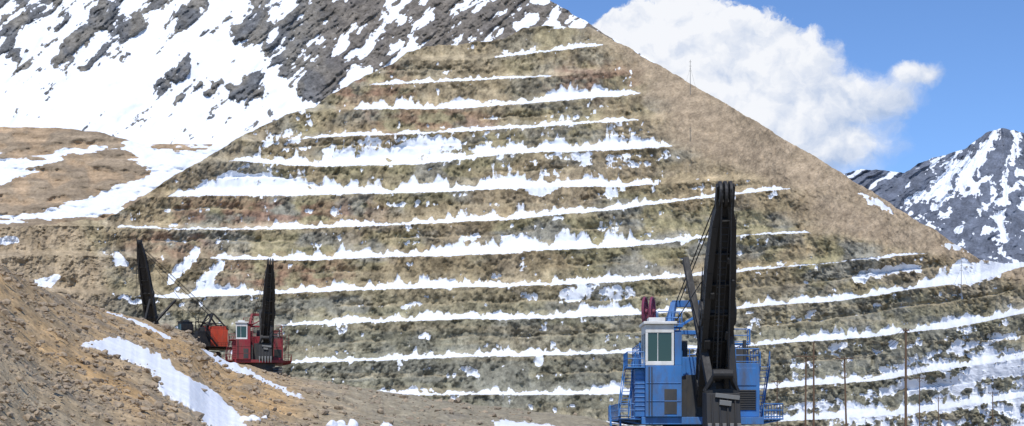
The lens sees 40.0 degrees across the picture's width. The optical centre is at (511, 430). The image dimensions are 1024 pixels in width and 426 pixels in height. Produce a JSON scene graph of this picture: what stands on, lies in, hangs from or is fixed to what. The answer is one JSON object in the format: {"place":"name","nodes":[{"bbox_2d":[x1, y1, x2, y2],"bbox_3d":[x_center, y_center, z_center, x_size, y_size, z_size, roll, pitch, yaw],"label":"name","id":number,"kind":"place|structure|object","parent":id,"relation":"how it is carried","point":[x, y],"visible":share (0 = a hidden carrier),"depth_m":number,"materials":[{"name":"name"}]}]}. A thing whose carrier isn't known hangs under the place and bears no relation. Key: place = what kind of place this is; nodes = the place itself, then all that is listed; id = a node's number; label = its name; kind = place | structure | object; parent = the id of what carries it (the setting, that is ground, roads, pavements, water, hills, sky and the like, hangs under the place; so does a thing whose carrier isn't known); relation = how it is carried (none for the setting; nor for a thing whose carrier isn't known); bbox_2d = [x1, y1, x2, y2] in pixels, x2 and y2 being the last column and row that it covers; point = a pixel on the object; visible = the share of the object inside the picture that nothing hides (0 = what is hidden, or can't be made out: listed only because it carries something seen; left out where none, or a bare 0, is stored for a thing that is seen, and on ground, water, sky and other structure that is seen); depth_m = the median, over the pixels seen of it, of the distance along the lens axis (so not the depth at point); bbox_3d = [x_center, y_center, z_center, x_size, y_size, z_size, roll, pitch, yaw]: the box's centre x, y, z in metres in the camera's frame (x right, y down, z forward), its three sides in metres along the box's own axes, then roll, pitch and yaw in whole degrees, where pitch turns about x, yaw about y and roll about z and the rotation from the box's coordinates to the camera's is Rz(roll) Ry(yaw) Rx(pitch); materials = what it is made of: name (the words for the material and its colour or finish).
{"place":"outdoors","nodes":[
{"label":"outdoors","id":0,"kind":"place"},
{"bbox_2d":[0,127,225,227],"bbox_3d":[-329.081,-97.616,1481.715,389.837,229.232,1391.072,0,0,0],"label":"tailings hill","id":1,"kind":"structure","parent":0,"point":[50,176],"depth_m":924.91,"materials":[{"name":"soil"}]},
{"bbox_2d":[0,263,623,425],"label":"gravel bank","id":2,"kind":"structure","parent":0,"point":[191,395],"depth_m":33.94,"materials":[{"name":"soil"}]},
{"bbox_2d":[135,239,231,357],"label":"mining shovel","id":3,"kind":"object","parent":2,"relation":"on","point":[215,337],"visible":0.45,"depth_m":214.58,"materials":[{"name":"metal"}]},
{"bbox_2d":[225,258,291,374],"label":"mining shovel","id":4,"kind":"object","parent":2,"relation":"on","point":[262,349],"visible":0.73,"depth_m":210.40,"materials":[{"name":"metal"}]},
{"bbox_2d":[237,326,245,337],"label":"cab windows","id":5,"kind":"structure","parent":4,"relation":"in","point":[241,330],"depth_m":210.41,"materials":[{"name":"teal glass"}]},
{"bbox_2d":[0,291,577,425],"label":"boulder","id":6,"kind":"object","parent":2,"relation":"on","point":[158,405],"visible":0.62,"depth_m":25.63,"materials":[{"name":"stone"}]},
{"bbox_2d":[239,415,389,425],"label":"snow clump","id":7,"kind":"object","parent":2,"relation":"on","point":[352,422],"visible":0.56,"depth_m":37.91,"materials":[{"name":"white snow"}]},
{"bbox_2d":[0,0,654,145],"bbox_3d":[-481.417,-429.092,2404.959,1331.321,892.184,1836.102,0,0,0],"label":"snowy mountain","id":8,"kind":"structure","parent":0,"point":[220,72],"depth_m":1769.73,"materials":[{"name":"white snow"}]},
{"bbox_2d":[0,25,1023,425],"bbox_3d":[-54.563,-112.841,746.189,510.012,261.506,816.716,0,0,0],"label":"terraced hillside","id":9,"kind":"structure","parent":0,"point":[520,217],"depth_m":697.51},
{"bbox_2d":[684,66,694,94],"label":"radio mast","id":10,"kind":"object","parent":9,"relation":"on","point":[690,80],"visible":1,"depth_m":699.92,"materials":[{"name":"metal"}]},
{"bbox_2d":[951,259,968,298],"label":"floodlight mast","id":11,"kind":"object","parent":9,"relation":"on","point":[961,265],"visible":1,"depth_m":469.93,"materials":[{"name":"metal"}]},
{"bbox_2d":[550,0,1023,173],"label":"sky","id":12,"kind":"structure","parent":0,"point":[888,85],"materials":[{"name":"blue"}]},
{"bbox_2d":[844,128,1023,262],"bbox_3d":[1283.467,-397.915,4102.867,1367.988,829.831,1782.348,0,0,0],"label":"distant mountain","id":13,"kind":"structure","parent":0,"point":[970,198],"depth_m":3561.67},
{"label":"ground","id":14,"kind":"structure","parent":0,"visible":0},
{"bbox_2d":[608,181,783,425],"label":"mining shovel","id":15,"kind":"object","parent":14,"relation":"on","point":[716,381],"visible":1,"depth_m":101.06,"materials":[{"name":"metal"}]},
{"bbox_2d":[648,333,670,360],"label":"cab windows","id":16,"kind":"structure","parent":15,"relation":"in","point":[664,339],"depth_m":101.18,"materials":[{"name":"teal glass"}]},
{"bbox_2d":[771,380,783,425],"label":"utility pole","id":17,"kind":"object","parent":14,"relation":"on","point":[777,395],"visible":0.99,"depth_m":229.92,"materials":[{"name":"brown wood"}]},
{"bbox_2d":[795,354,816,425],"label":"utility pole","id":18,"kind":"object","parent":14,"relation":"on","point":[805,356],"visible":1,"depth_m":177.92,"materials":[{"name":"brown wood"}]},
{"bbox_2d":[813,342,814,425],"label":"utility pole","id":19,"kind":"object","parent":14,"relation":"on","point":[813,385],"visible":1,"depth_m":175.91,"materials":[{"name":"brown wood"}]},
{"bbox_2d":[835,356,853,425],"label":"utility pole","id":20,"kind":"object","parent":14,"relation":"on","point":[844,363],"visible":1,"depth_m":181.91,"materials":[{"name":"brown wood"}]},
{"bbox_2d":[903,328,909,425],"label":"utility pole","id":21,"kind":"object","parent":14,"relation":"on","point":[905,404],"visible":1,"depth_m":171.88,"materials":[{"name":"brown wood"}]},
{"bbox_2d":[775,329,995,393],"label":"power line","id":22,"kind":"object","parent":21,"relation":"attached to","point":[873,355],"visible":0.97,"depth_m":186.92,"materials":[{"name":"metal"}]},
{"bbox_2d":[914,377,925,425],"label":"utility pole","id":23,"kind":"object","parent":14,"relation":"on","point":[919,378],"visible":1,"depth_m":259.91,"materials":[{"name":"brown wood"}]},
{"bbox_2d":[936,397,942,425],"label":"utility pole","id":24,"kind":"object","parent":14,"relation":"on","point":[938,410],"visible":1,"depth_m":319.91,"materials":[{"name":"brown wood"}]},
{"bbox_2d":[988,392,997,425],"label":"utility pole","id":25,"kind":"object","parent":14,"relation":"on","point":[992,407],"visible":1,"depth_m":279.93,"materials":[{"name":"brown wood"}]}
]}

